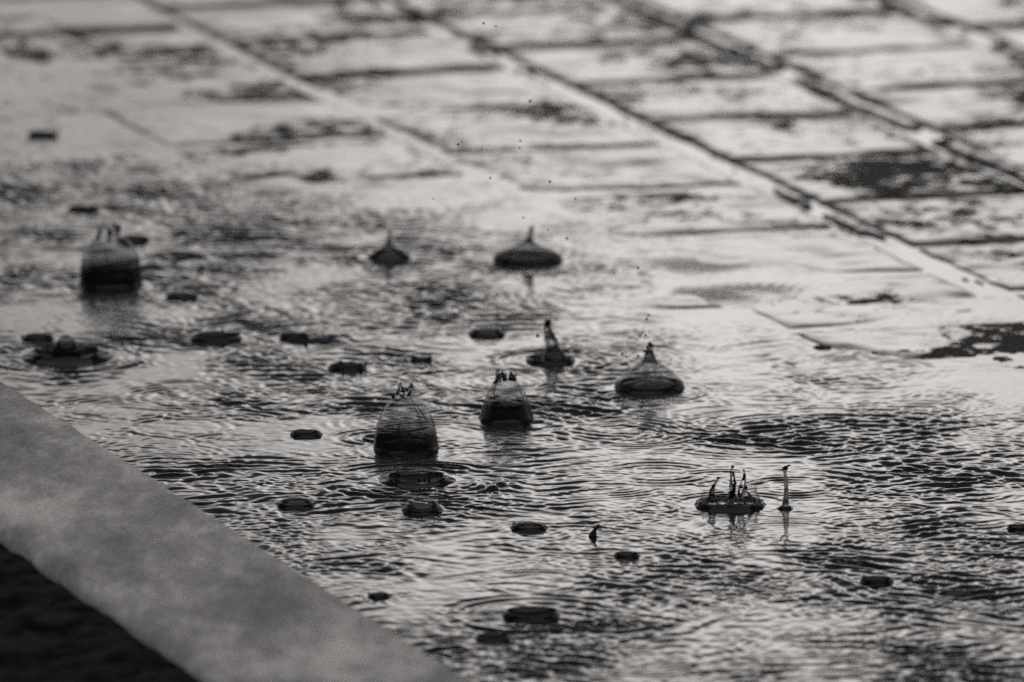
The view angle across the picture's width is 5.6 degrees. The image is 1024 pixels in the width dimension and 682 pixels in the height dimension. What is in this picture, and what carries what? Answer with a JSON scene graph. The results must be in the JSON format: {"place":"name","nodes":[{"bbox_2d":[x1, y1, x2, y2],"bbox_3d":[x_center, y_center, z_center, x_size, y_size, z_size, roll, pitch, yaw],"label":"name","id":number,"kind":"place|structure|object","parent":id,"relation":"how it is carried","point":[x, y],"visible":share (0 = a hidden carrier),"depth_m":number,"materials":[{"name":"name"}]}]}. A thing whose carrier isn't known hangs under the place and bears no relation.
{"place":"outdoors","nodes":[
{"label":"outdoors","id":0,"kind":"place"},
{"bbox_2d":[0,543,199,681],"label":"soil","id":1,"kind":"structure","parent":0,"point":[52,631],"depth_m":4.16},
{"bbox_2d":[0,382,468,681],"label":"kerb","id":2,"kind":"structure","parent":1,"relation":"on","point":[200,595],"depth_m":4.24,"materials":[{"name":"concrete"}]},
{"bbox_2d":[0,0,1023,681],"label":"water","id":3,"kind":"structure","parent":0,"point":[906,476],"depth_m":4.83,"materials":[{"name":"black liquid"}]},
{"bbox_2d":[21,333,54,341],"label":"rain splash","id":4,"kind":"object","parent":3,"relation":"on","point":[34,337],"visible":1,"depth_m":5.01,"materials":[{"name":"black liquid"}]},
{"bbox_2d":[27,128,58,138],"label":"rain splash","id":5,"kind":"object","parent":3,"relation":"on","point":[39,134],"visible":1,"depth_m":5.62,"materials":[{"name":"black liquid"}]},
{"bbox_2d":[19,335,114,365],"bbox_3d":[-0.211,0.004,4.956,0.046,0.014,0.046,0,10,0],"label":"rain splash","id":6,"kind":"object","parent":3,"relation":"on","point":[68,354],"visible":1,"depth_m":4.95,"materials":[{"name":"clear liquid"}]},
{"bbox_2d":[67,205,99,212],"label":"rain splash","id":7,"kind":"object","parent":3,"relation":"on","point":[82,209],"visible":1,"depth_m":5.38,"materials":[{"name":"black liquid"}]},
{"bbox_2d":[79,222,142,288],"bbox_3d":[-0.198,-0.043,5.161,0.033,0.032,0.032,0,10,0],"label":"splash crown","id":8,"kind":"object","parent":3,"relation":"on","point":[100,275],"visible":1,"depth_m":5.15,"materials":[{"name":"clear liquid"}]},
{"bbox_2d":[116,235,149,243],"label":"rain splash","id":9,"kind":"object","parent":3,"relation":"on","point":[137,239],"visible":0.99,"depth_m":5.28,"materials":[{"name":"black liquid"}]},
{"bbox_2d":[166,291,197,298],"bbox_3d":[-0.162,-0.023,5.123,0.016,0.004,0.016,0,10,0],"label":"water bubble","id":10,"kind":"object","parent":3,"relation":"on","point":[181,295],"visible":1,"depth_m":5.12,"materials":[{"name":"black"}]},
{"bbox_2d":[189,328,242,343],"bbox_3d":[-0.142,-0.002,5.005,0.026,0.005,0.026,0,10,0],"label":"rain splash","id":11,"kind":"object","parent":3,"relation":"on","point":[222,336],"visible":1,"depth_m":5.01,"materials":[{"name":"black liquid"}]},
{"bbox_2d":[279,332,309,339],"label":"rain splash","id":12,"kind":"object","parent":3,"relation":"on","point":[293,335],"visible":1,"depth_m":5.01,"materials":[{"name":"black liquid"}]},
{"bbox_2d":[276,496,314,508],"bbox_3d":[-0.095,0.071,4.594,0.017,0.005,0.018,0,10,0],"label":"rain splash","id":13,"kind":"object","parent":3,"relation":"on","point":[296,503],"visible":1,"depth_m":4.60,"materials":[{"name":"black"}]},
{"bbox_2d":[290,429,321,437],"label":"rain splash","id":14,"kind":"object","parent":3,"relation":"on","point":[305,433],"visible":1,"depth_m":4.76,"materials":[{"name":"black liquid"}]},
{"bbox_2d":[327,359,366,371],"bbox_3d":[-0.078,0.012,4.927,0.019,0.005,0.019,0,10,0],"label":"rain splash","id":15,"kind":"object","parent":3,"relation":"on","point":[348,366],"visible":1,"depth_m":4.93,"materials":[{"name":"black liquid"}]},
{"bbox_2d":[362,434,373,441],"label":"rain splash","id":16,"kind":"object","parent":3,"relation":"on","point":[369,437],"visible":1,"depth_m":4.75,"materials":[{"name":"black liquid"}]},
{"bbox_2d":[367,592,389,598],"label":"rain splash","id":17,"kind":"object","parent":3,"relation":"on","point":[379,595],"visible":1,"depth_m":4.39,"materials":[{"name":"black liquid"}]},
{"bbox_2d":[367,230,411,261],"bbox_3d":[-0.062,-0.048,5.234,0.024,0.014,0.025,0,10,0],"label":"splash crown","id":18,"kind":"object","parent":3,"relation":"on","point":[388,252],"visible":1,"depth_m":5.23,"materials":[{"name":"black liquid"}]},
{"bbox_2d":[373,382,439,452],"bbox_3d":[-0.048,0.035,4.728,0.031,0.032,0.031,0,10,0],"label":"splash crown","id":19,"kind":"object","parent":3,"relation":"on","point":[398,439],"visible":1,"depth_m":4.72,"materials":[{"name":"clear liquid"}]},
{"bbox_2d":[379,470,455,487],"bbox_3d":[-0.042,0.061,4.651,0.035,0.005,0.035,0,10,0],"label":"rain splash","id":20,"kind":"object","parent":3,"relation":"on","point":[406,479],"visible":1,"depth_m":4.65,"materials":[{"name":"clear liquid"}]},
{"bbox_2d":[409,355,432,362],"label":"rain splash","id":21,"kind":"object","parent":3,"relation":"on","point":[420,359],"visible":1,"depth_m":4.95,"materials":[{"name":"black liquid"}]},
{"bbox_2d":[402,496,442,514],"bbox_3d":[-0.039,0.072,4.581,0.018,0.008,0.019,0,10,0],"label":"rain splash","id":22,"kind":"object","parent":3,"relation":"on","point":[419,508],"visible":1,"depth_m":4.58,"materials":[{"name":"black"}]},
{"bbox_2d":[468,325,505,337],"bbox_3d":[-0.012,-0.005,5.018,0.019,0.006,0.018,0,10,0],"label":"water bubble","id":23,"kind":"object","parent":3,"relation":"on","point":[486,333],"visible":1,"depth_m":5.02,"materials":[{"name":"black"}]},
{"bbox_2d":[475,632,511,642],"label":"rain splash","id":24,"kind":"object","parent":3,"relation":"on","point":[493,637],"visible":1,"depth_m":4.31,"materials":[{"name":"black liquid"}]},
{"bbox_2d":[478,369,533,422],"bbox_3d":[-0.003,0.025,4.800,0.026,0.024,0.026,0,10,0],"label":"splash crown","id":25,"kind":"object","parent":3,"relation":"on","point":[501,412],"visible":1,"depth_m":4.79,"materials":[{"name":"black liquid"}]},
{"bbox_2d":[492,225,563,266],"bbox_3d":[0.008,-0.049,5.225,0.036,0.019,0.037,0,10,0],"label":"splash crown","id":26,"kind":"object","parent":3,"relation":"on","point":[532,258],"visible":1,"depth_m":5.22,"materials":[{"name":"black liquid"}]},
{"bbox_2d":[510,521,547,531],"bbox_3d":[0.007,0.081,4.543,0.016,0.004,0.017,0,10,0],"label":"water bubble","id":27,"kind":"object","parent":3,"relation":"on","point":[528,526],"visible":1,"depth_m":4.55,"materials":[{"name":"black"}]},
{"bbox_2d":[502,606,560,621],"bbox_3d":[0.008,0.114,4.356,0.025,0.004,0.025,0,10,0],"label":"rain splash","id":28,"kind":"object","parent":3,"relation":"on","point":[532,613],"visible":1,"depth_m":4.36,"materials":[{"name":"black liquid"}]},
{"bbox_2d":[525,319,575,365],"bbox_3d":[0.018,0.000,4.946,0.024,0.021,0.025,0,10,0],"label":"water jet","id":29,"kind":"object","parent":3,"relation":"on","point":[553,354],"visible":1,"depth_m":4.94,"materials":[{"name":"black"}]},
{"bbox_2d":[588,524,599,536],"bbox_3d":[0.036,0.082,4.524,0.005,0.006,0.004,0,10,0],"label":"water jet","id":30,"kind":"object","parent":3,"relation":"on","point":[593,532],"visible":1,"depth_m":4.52,"materials":[{"name":"black"}]},
{"bbox_2d":[613,551,639,558],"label":"rain splash","id":31,"kind":"object","parent":3,"relation":"on","point":[626,555],"visible":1,"depth_m":4.48,"materials":[{"name":"black liquid"}]},
{"bbox_2d":[614,342,684,393],"bbox_3d":[0.064,0.012,4.876,0.034,0.023,0.034,0,10,0],"label":"splash crown","id":32,"kind":"object","parent":3,"relation":"on","point":[648,385],"visible":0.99,"depth_m":4.87,"materials":[{"name":"clear liquid"}]},
{"bbox_2d":[694,465,765,511],"bbox_3d":[0.096,0.064,4.592,0.032,0.020,0.033,0,10,0],"label":"rain splash","id":33,"kind":"object","parent":3,"relation":"on","point":[731,502],"visible":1,"depth_m":4.59,"materials":[{"name":"clear liquid"}]},
{"bbox_2d":[779,464,791,509],"bbox_3d":[0.120,0.064,4.584,0.006,0.020,0.006,0,10,0],"label":"water jet","id":34,"kind":"object","parent":3,"relation":"on","point":[785,505],"visible":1,"depth_m":4.58,"materials":[{"name":"black"}]},
{"bbox_2d":[859,574,893,585],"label":"rain splash","id":35,"kind":"object","parent":3,"relation":"on","point":[873,580],"visible":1,"depth_m":4.43,"materials":[{"name":"black liquid"}]},
{"bbox_2d":[1007,524,1023,530],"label":"rain splash","id":36,"kind":"object","parent":3,"relation":"on","point":[1015,527],"visible":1,"depth_m":4.54,"materials":[{"name":"black liquid"}]},
{"bbox_2d":[0,0,1023,409],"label":"paving","id":37,"kind":"structure","parent":0,"point":[900,72],"depth_m":5.69,"materials":[{"name":"stone"}]},
{"bbox_2d":[814,345,831,349],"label":"rain splash","id":38,"kind":"object","parent":37,"relation":"on","point":[821,347],"visible":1,"depth_m":4.98,"materials":[{"name":"black liquid"}]}
]}

